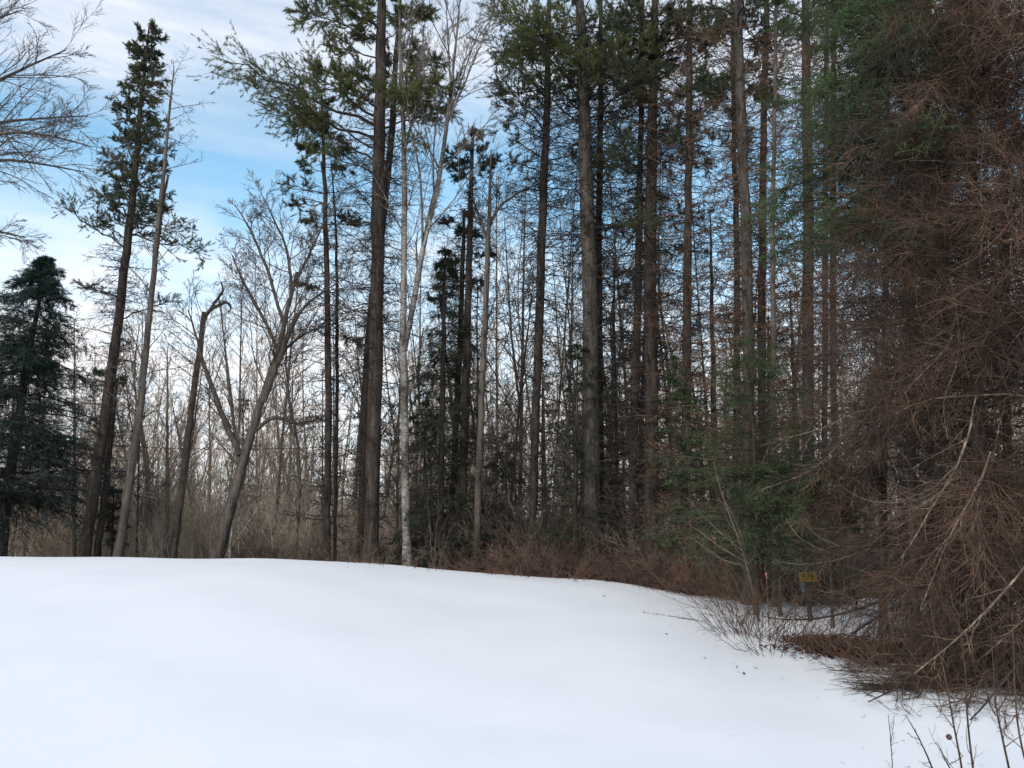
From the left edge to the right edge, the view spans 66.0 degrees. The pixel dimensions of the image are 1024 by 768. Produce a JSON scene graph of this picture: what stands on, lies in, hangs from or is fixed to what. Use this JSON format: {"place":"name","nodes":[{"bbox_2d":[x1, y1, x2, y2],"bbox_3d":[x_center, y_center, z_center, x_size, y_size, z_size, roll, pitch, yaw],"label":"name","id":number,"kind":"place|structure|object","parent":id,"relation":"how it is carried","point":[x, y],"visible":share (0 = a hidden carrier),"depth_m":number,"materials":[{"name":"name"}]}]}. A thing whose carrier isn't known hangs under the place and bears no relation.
{"place":"outdoors","nodes":[
{"label":"outdoors","id":0,"kind":"place"},
{"bbox_2d":[0,0,139,263],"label":"overhanging tree","id":1,"kind":"object","parent":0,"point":[4,123],"visible":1,"depth_m":19.73,"materials":[{"name":"plant"}]},
{"bbox_2d":[0,514,1023,767],"bbox_3d":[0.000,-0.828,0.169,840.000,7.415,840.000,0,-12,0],"label":"snow ground","id":2,"kind":"structure","parent":0,"point":[176,662],"depth_m":8.80,"materials":[{"name":"snow"}]},
{"bbox_2d":[49,310,115,556],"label":"bare sapling","id":3,"kind":"object","parent":2,"relation":"on","point":[74,550],"visible":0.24,"depth_m":30.26,"materials":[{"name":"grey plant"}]},
{"bbox_2d":[0,254,167,556],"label":"hemlock tree","id":4,"kind":"object","parent":2,"relation":"on","point":[43,273],"visible":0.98,"depth_m":25.50,"materials":[{"name":"plant"}]},
{"bbox_2d":[89,383,127,556],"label":"slim tree","id":5,"kind":"object","parent":2,"relation":"on","point":[100,530],"visible":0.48,"depth_m":26.15,"materials":[{"name":"brown wood"}]},
{"bbox_2d":[94,485,132,556],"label":"young hemlock","id":6,"kind":"object","parent":2,"relation":"on","point":[113,533],"visible":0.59,"depth_m":27.11,"materials":[{"name":"plant"}]},
{"bbox_2d":[52,18,215,556],"bbox_3d":[-12.717,-3.548,26.181,6.038,19.319,3.162,0,-12,0],"label":"white pine","id":7,"kind":"object","parent":2,"relation":"on","point":[135,134],"visible":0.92,"depth_m":26.34,"materials":[{"name":"green plant"}]},
{"bbox_2d":[88,307,191,557],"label":"bare sapling","id":8,"kind":"object","parent":2,"relation":"on","point":[145,517],"visible":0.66,"depth_m":29.11,"materials":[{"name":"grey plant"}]},
{"bbox_2d":[97,289,186,556],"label":"bare sapling","id":9,"kind":"object","parent":2,"relation":"on","point":[138,459],"visible":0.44,"depth_m":29.88,"materials":[{"name":"brown plant"}]},
{"bbox_2d":[83,47,214,556],"bbox_3d":[-11.343,-2.811,25.442,2.784,17.251,2.969,-4,-12,18],"label":"dead pole","id":10,"kind":"object","parent":2,"relation":"on","point":[118,550],"visible":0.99,"depth_m":25.07,"materials":[{"name":"grey plant"}]},
{"bbox_2d":[134,334,208,557],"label":"bare sapling","id":11,"kind":"object","parent":2,"relation":"on","point":[166,490],"visible":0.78,"depth_m":29.61,"materials":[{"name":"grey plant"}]},
{"bbox_2d":[169,274,238,557],"bbox_3d":[-10.729,1.220,27.016,2.281,10.526,1.889,4,-12,-20],"label":"hooked snag","id":12,"kind":"object","parent":2,"relation":"on","point":[175,535],"visible":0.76,"depth_m":26.68,"materials":[{"name":"brown wood"}]},
{"bbox_2d":[177,334,238,553],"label":"bare sapling","id":13,"kind":"object","parent":2,"relation":"on","point":[210,467],"visible":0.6,"depth_m":35.38,"materials":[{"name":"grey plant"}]},
{"bbox_2d":[193,277,259,551],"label":"bare sapling","id":14,"kind":"object","parent":2,"relation":"on","point":[228,447],"visible":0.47,"depth_m":35.89,"materials":[{"name":"brown plant"}]},
{"bbox_2d":[192,255,284,557],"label":"bare sapling","id":15,"kind":"object","parent":2,"relation":"on","point":[238,431],"visible":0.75,"depth_m":30.36,"materials":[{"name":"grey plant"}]},
{"bbox_2d":[197,281,292,555],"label":"bare sapling","id":16,"kind":"object","parent":2,"relation":"on","point":[256,436],"visible":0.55,"depth_m":35.38,"materials":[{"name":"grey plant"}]},
{"bbox_2d":[4,453,514,568],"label":"pale undergrowth","id":17,"kind":"object","parent":2,"relation":"on","point":[187,544],"visible":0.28,"depth_m":29.56,"materials":[{"name":"plant"}]},
{"bbox_2d":[154,168,368,558],"bbox_3d":[-8.233,-0.875,25.623,7.306,13.515,4.354,0,-12,0],"label":"leaning maple","id":18,"kind":"object","parent":2,"relation":"on","point":[281,347],"visible":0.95,"depth_m":25.45,"materials":[{"name":"grey plant"}]},
{"bbox_2d":[218,501,340,559],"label":"brown thicket","id":19,"kind":"object","parent":2,"relation":"on","point":[265,554],"visible":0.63,"depth_m":25.58,"materials":[{"name":"plant"}]},
{"bbox_2d":[256,353,309,556],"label":"bare sapling","id":20,"kind":"object","parent":2,"relation":"on","point":[280,446],"visible":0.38,"depth_m":34.41,"materials":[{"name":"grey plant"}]},
{"bbox_2d":[258,248,323,542],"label":"bare sapling","id":21,"kind":"object","parent":2,"relation":"on","point":[279,469],"visible":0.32,"depth_m":35.55,"materials":[{"name":"brown plant"}]},
{"bbox_2d":[258,337,339,558],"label":"bare sapling","id":22,"kind":"object","parent":2,"relation":"on","point":[287,402],"visible":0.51,"depth_m":30.99,"materials":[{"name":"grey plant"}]},
{"bbox_2d":[253,287,345,559],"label":"bare sapling","id":23,"kind":"object","parent":2,"relation":"on","point":[300,493],"visible":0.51,"depth_m":29.13,"materials":[{"name":"brown plant"}]},
{"bbox_2d":[274,95,368,560],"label":"slim pine","id":24,"kind":"object","parent":2,"relation":"on","point":[328,456],"visible":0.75,"depth_m":25.71,"materials":[{"name":"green plant"}]},
{"bbox_2d":[186,0,467,563],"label":"white pine","id":25,"kind":"object","parent":2,"relation":"on","point":[315,125],"visible":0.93,"depth_m":25.64,"materials":[{"name":"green plant"}]},
{"bbox_2d":[295,157,360,561],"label":"slim tree","id":26,"kind":"object","parent":2,"relation":"on","point":[336,397],"visible":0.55,"depth_m":26.18,"materials":[{"name":"plant"}]},
{"bbox_2d":[285,298,390,527],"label":"bare sapling","id":27,"kind":"object","parent":2,"relation":"on","point":[346,448],"visible":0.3,"depth_m":29.86,"materials":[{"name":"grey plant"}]},
{"bbox_2d":[282,522,415,564],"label":"brown thicket","id":28,"kind":"object","parent":2,"relation":"on","point":[353,547],"visible":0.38,"depth_m":24.35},
{"bbox_2d":[317,241,427,505],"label":"bare sapling","id":29,"kind":"object","parent":2,"relation":"on","point":[360,380],"visible":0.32,"depth_m":29.58,"materials":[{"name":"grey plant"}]},
{"bbox_2d":[323,1,443,562],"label":"white pine","id":30,"kind":"object","parent":2,"relation":"on","point":[362,486],"visible":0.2,"depth_m":26.57,"materials":[{"name":"green plant"}]},
{"bbox_2d":[343,265,437,559],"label":"bare sapling","id":31,"kind":"object","parent":2,"relation":"on","point":[397,446],"visible":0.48,"depth_m":28.92,"materials":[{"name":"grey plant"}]},
{"bbox_2d":[381,222,447,554],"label":"bare sapling","id":32,"kind":"object","parent":2,"relation":"on","point":[420,325],"visible":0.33,"depth_m":34.97,"materials":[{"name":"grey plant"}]},
{"bbox_2d":[381,255,472,536],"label":"bare sapling","id":33,"kind":"object","parent":2,"relation":"on","point":[415,361],"visible":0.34,"depth_m":30.12,"materials":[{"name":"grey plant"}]},
{"bbox_2d":[391,399,471,567],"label":"young hemlock","id":34,"kind":"object","parent":2,"relation":"on","point":[416,422],"visible":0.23,"depth_m":26.30,"materials":[{"name":"plant"}]},
{"bbox_2d":[366,0,507,566],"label":"white birch","id":35,"kind":"object","parent":2,"relation":"on","point":[404,332],"visible":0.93,"depth_m":25.30,"materials":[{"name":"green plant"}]},
{"bbox_2d":[362,246,514,569],"bbox_3d":[-2.286,0.719,25.276,4.811,10.960,3.899,0,-12,0],"label":"spruce tree","id":36,"kind":"object","parent":2,"relation":"on","point":[445,266],"visible":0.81,"depth_m":25.01,"materials":[{"name":"plant"}]},
{"bbox_2d":[399,522,518,571],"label":"brown thicket","id":37,"kind":"object","parent":2,"relation":"on","point":[443,553],"visible":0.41,"depth_m":23.40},
{"bbox_2d":[411,209,508,570],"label":"dark pine","id":38,"kind":"object","parent":2,"relation":"on","point":[461,262],"visible":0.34,"depth_m":26.79,"materials":[{"name":"green plant"}]},
{"bbox_2d":[416,125,519,571],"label":"dark pine","id":39,"kind":"object","parent":2,"relation":"on","point":[468,301],"visible":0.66,"depth_m":26.00,"materials":[{"name":"green plant"}]},
{"bbox_2d":[420,132,548,510],"bbox_3d":[-0.723,-1.524,35.252,5.466,20.543,4.708,-6,-13,28],"label":"bare sapling","id":40,"kind":"object","parent":2,"relation":"on","point":[496,246],"visible":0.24,"depth_m":35.23,"materials":[{"name":"brown plant"}]},
{"bbox_2d":[436,140,551,572],"bbox_3d":[-0.447,-1.086,25.139,3.377,14.128,3.127,-3,-12,16],"label":"pale pole","id":41,"kind":"object","parent":2,"relation":"on","point":[483,360],"visible":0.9,"depth_m":25.57,"materials":[{"name":"grey plant"}]},
{"bbox_2d":[418,496,571,574],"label":"brown thicket","id":42,"kind":"object","parent":2,"relation":"on","point":[433,523],"visible":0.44,"depth_m":23.81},
{"bbox_2d":[0,260,1023,591],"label":"woods","id":43,"kind":"object","parent":2,"relation":"on","point":[224,454],"visible":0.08,"depth_m":47.02,"materials":[{"name":"plant"}]},
{"bbox_2d":[481,433,544,574],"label":"young hemlock","id":44,"kind":"object","parent":2,"relation":"on","point":[493,466],"visible":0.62,"depth_m":25.29,"materials":[{"name":"plant"}]},
{"bbox_2d":[451,165,583,531],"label":"bare sapling","id":45,"kind":"object","parent":2,"relation":"on","point":[517,394],"visible":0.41,"depth_m":34.28,"materials":[{"name":"brown plant"}]},
{"bbox_2d":[472,196,579,501],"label":"bare sapling","id":46,"kind":"object","parent":2,"relation":"on","point":[522,351],"visible":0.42,"depth_m":32.17,"materials":[{"name":"brown plant"}]},
{"bbox_2d":[484,250,572,554],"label":"bare sapling","id":47,"kind":"object","parent":2,"relation":"on","point":[526,347],"visible":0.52,"depth_m":31.20,"materials":[{"name":"brown wood"}]},
{"bbox_2d":[464,0,625,575],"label":"slender pine","id":48,"kind":"object","parent":2,"relation":"on","point":[538,295],"visible":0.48,"depth_m":26.18,"materials":[{"name":"brown plant"}]},
{"bbox_2d":[484,161,611,525],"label":"bare sapling","id":49,"kind":"object","parent":2,"relation":"on","point":[566,313],"visible":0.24,"depth_m":29.64,"materials":[{"name":"brown plant"}]},
{"bbox_2d":[480,515,628,577],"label":"red shrub","id":50,"kind":"object","parent":2,"relation":"on","point":[535,556],"visible":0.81,"depth_m":22.50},
{"bbox_2d":[530,194,609,576],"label":"bare sapling","id":51,"kind":"object","parent":2,"relation":"on","point":[558,355],"visible":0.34,"depth_m":30.86,"materials":[{"name":"brown plant"}]},
{"bbox_2d":[517,257,624,516],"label":"bare sapling","id":52,"kind":"object","parent":2,"relation":"on","point":[567,394],"visible":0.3,"depth_m":30.30,"materials":[{"name":"brown wood"}]},
{"bbox_2d":[472,0,676,579],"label":"mottled pine","id":53,"kind":"object","parent":2,"relation":"on","point":[527,35],"visible":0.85,"depth_m":25.45,"materials":[{"name":"grey plant"}]},
{"bbox_2d":[513,539,635,580],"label":"red shrub","id":54,"kind":"object","parent":2,"relation":"on","point":[561,573],"visible":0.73,"depth_m":22.00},
{"bbox_2d":[480,477,670,575],"bbox_3d":[1.822,4.630,24.906,5.908,3.344,4.910,0,-12,0],"label":"brown thicket","id":55,"kind":"object","parent":2,"relation":"on","point":[549,537],"visible":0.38,"depth_m":24.21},
{"bbox_2d":[527,343,640,580],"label":"young hemlock","id":56,"kind":"object","parent":2,"relation":"on","point":[574,440],"visible":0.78,"depth_m":23.77,"materials":[{"name":"plant"}]},
{"bbox_2d":[542,0,674,566],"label":"dark pine","id":57,"kind":"object","parent":2,"relation":"on","point":[602,39],"visible":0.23,"depth_m":26.22,"materials":[{"name":"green plant"}]},
{"bbox_2d":[577,254,660,582],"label":"young hemlock","id":58,"kind":"object","parent":2,"relation":"on","point":[610,385],"visible":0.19,"depth_m":25.79,"materials":[{"name":"plant"}]},
{"bbox_2d":[544,472,718,583],"bbox_3d":[3.741,4.551,24.570,4.784,3.656,6.075,7,-14,-33],"label":"brown thicket","id":59,"kind":"object","parent":2,"relation":"on","point":[625,502],"visible":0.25,"depth_m":23.02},
{"bbox_2d":[580,236,693,564],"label":"shade hemlock","id":60,"kind":"object","parent":2,"relation":"on","point":[641,431],"visible":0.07,"depth_m":28.78,"materials":[{"name":"plant"}]},
{"bbox_2d":[562,0,712,582],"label":"dark pine","id":61,"kind":"object","parent":2,"relation":"on","point":[632,375],"visible":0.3,"depth_m":25.39,"materials":[{"name":"brown plant"}]},
{"bbox_2d":[555,471,740,589],"bbox_3d":[4.300,4.304,23.764,6.068,4.063,6.086,3,-12,-17],"label":"brown thicket","id":62,"kind":"object","parent":2,"relation":"on","point":[640,530],"visible":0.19,"depth_m":22.94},
{"bbox_2d":[563,0,738,587],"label":"dark pine","id":63,"kind":"object","parent":2,"relation":"on","point":[651,344],"visible":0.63,"depth_m":24.44,"materials":[{"name":"brown plant"}]},
{"bbox_2d":[592,521,728,593],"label":"red shrub","id":64,"kind":"object","parent":2,"relation":"on","point":[651,562],"visible":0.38,"depth_m":21.81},
{"bbox_2d":[615,531,739,596],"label":"red shrub","id":65,"kind":"object","parent":2,"relation":"on","point":[692,571],"visible":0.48,"depth_m":20.84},
{"bbox_2d":[638,353,735,586],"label":"young fir","id":66,"kind":"object","parent":2,"relation":"on","point":[675,382],"visible":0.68,"depth_m":22.05,"materials":[{"name":"green plant"}]},
{"bbox_2d":[588,496,790,594],"bbox_3d":[4.958,4.454,22.000,5.298,2.960,5.567,4,-12,-21],"label":"brown thicket","id":67,"kind":"object","parent":2,"relation":"on","point":[640,554],"visible":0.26,"depth_m":21.67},
{"bbox_2d":[620,0,770,589],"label":"reddish pine","id":68,"kind":"object","parent":2,"relation":"on","point":[689,87],"visible":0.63,"depth_m":24.08,"materials":[{"name":"brown plant"}]},
{"bbox_2d":[625,533,787,598],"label":"red shrub","id":69,"kind":"object","parent":2,"relation":"on","point":[681,580],"visible":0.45,"depth_m":20.58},
{"bbox_2d":[396,472,1023,597],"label":"brown undergrowth","id":70,"kind":"object","parent":2,"relation":"on","point":[554,510],"visible":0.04,"depth_m":26.67,"materials":[{"name":"plant"}]},
{"bbox_2d":[662,205,782,594],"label":"shade hemlock","id":71,"kind":"object","parent":2,"relation":"on","point":[709,252],"visible":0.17,"depth_m":27.92,"materials":[{"name":"plant"}]},
{"bbox_2d":[686,459,760,621],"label":"young sapling","id":72,"kind":"object","parent":2,"relation":"on","point":[744,556],"visible":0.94,"depth_m":15.49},
{"bbox_2d":[436,334,1022,558],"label":"conifer woods","id":73,"kind":"object","parent":2,"relation":"on","point":[512,438],"visible":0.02,"depth_m":43.89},
{"bbox_2d":[658,126,800,508],"bbox_3d":[7.368,-1.121,30.477,5.941,18.999,4.647,4,-12,-20],"label":"bare sapling","id":74,"kind":"object","parent":2,"relation":"on","point":[699,307],"visible":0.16,"depth_m":30.97,"materials":[{"name":"brown plant"}]},
{"bbox_2d":[643,529,821,600],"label":"red shrub","id":75,"kind":"object","parent":2,"relation":"on","point":[708,572],"visible":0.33,"depth_m":20.26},
{"bbox_2d":[678,0,793,593],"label":"dark pine","id":76,"kind":"object","parent":2,"relation":"on","point":[735,212],"visible":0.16,"depth_m":25.83,"materials":[{"name":"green plant"}]},
{"bbox_2d":[653,0,826,604],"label":"reddish pine","id":77,"kind":"object","parent":2,"relation":"on","point":[746,241],"visible":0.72,"depth_m":20.77,"materials":[{"name":"brown plant"}]},
{"bbox_2d":[654,550,832,638],"bbox_3d":[3.704,3.473,13.005,2.394,1.468,2.441,-10,-15,41],"label":"briar clump","id":78,"kind":"object","parent":2,"relation":"on","point":[736,621],"visible":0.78,"depth_m":13.28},
{"bbox_2d":[672,545,839,635],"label":"briar clump","id":79,"kind":"object","parent":2,"relation":"on","point":[730,605],"visible":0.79,"depth_m":13.44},
{"bbox_2d":[690,0,829,601],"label":"reddish pine","id":80,"kind":"object","parent":2,"relation":"on","point":[760,303],"visible":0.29,"depth_m":21.62,"materials":[{"name":"brown plant"}]},
{"bbox_2d":[626,330,898,614],"bbox_3d":[5.138,1.819,16.716,5.342,6.128,5.090,0,-12,0],"label":"young fir","id":81,"kind":"object","parent":2,"relation":"on","point":[729,474],"visible":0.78,"depth_m":16.86,"materials":[{"name":"green plant"}]},
{"bbox_2d":[684,561,854,645],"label":"briar clump","id":82,"kind":"object","parent":2,"relation":"on","point":[802,631],"visible":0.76,"depth_m":13.01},
{"bbox_2d":[710,4,833,606],"bbox_3d":[6.365,-3.879,20.090,3.778,18.606,2.863,0,-12,0],"label":"slim tree","id":83,"kind":"object","parent":2,"relation":"on","point":[773,298],"visible":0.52,"depth_m":19.66,"materials":[{"name":"brown plant"}]},
{"bbox_2d":[702,583,843,656],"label":"briar clump","id":84,"kind":"object","parent":2,"relation":"on","point":[761,637],"visible":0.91,"depth_m":11.70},
{"bbox_2d":[691,450,859,616],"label":"young fir","id":85,"kind":"object","parent":2,"relation":"on","point":[772,471],"visible":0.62,"depth_m":16.21,"materials":[{"name":"green plant"}]},
{"bbox_2d":[683,523,878,605],"bbox_3d":[6.883,3.999,19.120,4.574,2.586,4.982,0,-12,0],"label":"brown thicket","id":86,"kind":"object","parent":2,"relation":"on","point":[820,583],"visible":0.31,"depth_m":18.26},
{"bbox_2d":[721,289,875,593],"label":"shade hemlock","id":87,"kind":"object","parent":2,"relation":"on","point":[787,337],"visible":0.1,"depth_m":24.91,"materials":[{"name":"plant"}]},
{"bbox_2d":[723,0,879,606],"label":"reddish pine","id":88,"kind":"object","parent":2,"relation":"on","point":[803,73],"visible":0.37,"depth_m":19.75,"materials":[{"name":"brown plant"}]},
{"bbox_2d":[732,571,905,641],"bbox_3d":[4.532,3.266,11.573,2.348,1.106,1.547,10,-15,-40],"label":"dead bough","id":89,"kind":"object","parent":2,"relation":"on","point":[832,615],"visible":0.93,"depth_m":11.54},
{"bbox_2d":[789,455,864,627],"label":"young fir","id":90,"kind":"object","parent":2,"relation":"on","point":[816,495],"visible":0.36,"depth_m":14.60,"materials":[{"name":"green plant"}]},
{"bbox_2d":[776,2,880,590],"bbox_3d":[8.472,-3.965,21.859,3.341,19.372,2.829,0,-12,0],"label":"slim tree","id":91,"kind":"object","parent":2,"relation":"on","point":[825,433],"visible":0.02,"depth_m":20.93,"materials":[{"name":"brown plant"}]},
{"bbox_2d":[753,584,910,661],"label":"briar clump","id":92,"kind":"object","parent":2,"relation":"on","point":[830,631],"visible":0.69,"depth_m":11.31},
{"bbox_2d":[767,1,903,605],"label":"slim tree","id":93,"kind":"object","parent":2,"relation":"on","point":[834,390],"visible":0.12,"depth_m":18.91,"materials":[{"name":"brown plant"}]},
{"bbox_2d":[794,580,934,671],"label":"briar clump","id":94,"kind":"object","parent":2,"relation":"on","point":[814,635],"visible":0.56,"depth_m":10.62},
{"bbox_2d":[732,0,1023,713],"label":"dead spruce","id":95,"kind":"object","parent":2,"relation":"on","point":[980,455],"visible":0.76,"depth_m":10.21,"materials":[{"name":"brown plant"}]},
{"bbox_2d":[879,396,976,561],"bbox_3d":[5.085,1.193,9.686,1.142,1.980,0.703,-2,-12,11],"label":"peeling vine","id":96,"kind":"object","parent":95,"relation":"attached to","point":[960,456],"visible":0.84,"depth_m":9.55,"materials":[{"name":"plant"}]},
{"bbox_2d":[735,0,1023,660],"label":"fir tree","id":97,"kind":"object","parent":2,"relation":"on","point":[857,8],"visible":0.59,"depth_m":11.95,"materials":[{"name":"green plant"}]},
{"bbox_2d":[761,0,1005,632],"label":"dead spruce","id":98,"kind":"object","parent":2,"relation":"on","point":[836,502],"visible":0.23,"depth_m":13.97,"materials":[{"name":"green plant"}]},
{"bbox_2d":[760,632,1016,684],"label":"leaf litter","id":99,"kind":"object","parent":2,"relation":"on","point":[814,648],"visible":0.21,"depth_m":11.84,"materials":[{"name":"brown plant"}]},
{"bbox_2d":[797,0,1023,655],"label":"dead spruce","id":100,"kind":"object","parent":2,"relation":"on","point":[938,490],"visible":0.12,"depth_m":12.48,"materials":[{"name":"brown plant"}]},
{"bbox_2d":[802,598,1020,684],"bbox_3d":[4.810,3.188,9.918,2.155,1.026,2.402,0,-12,0],"label":"briar clump","id":101,"kind":"object","parent":2,"relation":"on","point":[889,649],"visible":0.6,"depth_m":9.73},
{"bbox_2d":[844,609,990,710],"bbox_3d":[4.580,3.013,8.785,1.858,0.992,0.772,4,-12,-18],"label":"dead bough","id":102,"kind":"object","parent":2,"relation":"on","point":[923,664],"visible":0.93,"depth_m":8.76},
{"bbox_2d":[813,0,1023,633],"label":"dead spruce","id":103,"kind":"object","parent":2,"relation":"on","point":[1005,451],"visible":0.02,"depth_m":14.78,"materials":[{"name":"brown plant"}]},
{"bbox_2d":[816,0,1023,723],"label":"dead spruce","id":104,"kind":"object","parent":2,"relation":"on","point":[992,311],"visible":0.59,"depth_m":9.88,"materials":[{"name":"brown plant"}]},
{"bbox_2d":[818,0,1023,621],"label":"olive pine","id":105,"kind":"object","parent":2,"relation":"on","point":[928,465],"visible":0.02,"depth_m":13.50,"materials":[{"name":"green plant"}]},
{"bbox_2d":[827,0,1023,701],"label":"dead spruce","id":106,"kind":"object","parent":2,"relation":"on","point":[995,284],"visible":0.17,"depth_m":10.97,"materials":[{"name":"brown plant"}]},
{"bbox_2d":[0,0,1023,518],"label":"sky","id":107,"kind":"structure","parent":0,"point":[229,143],"materials":[{"name":"blue"}]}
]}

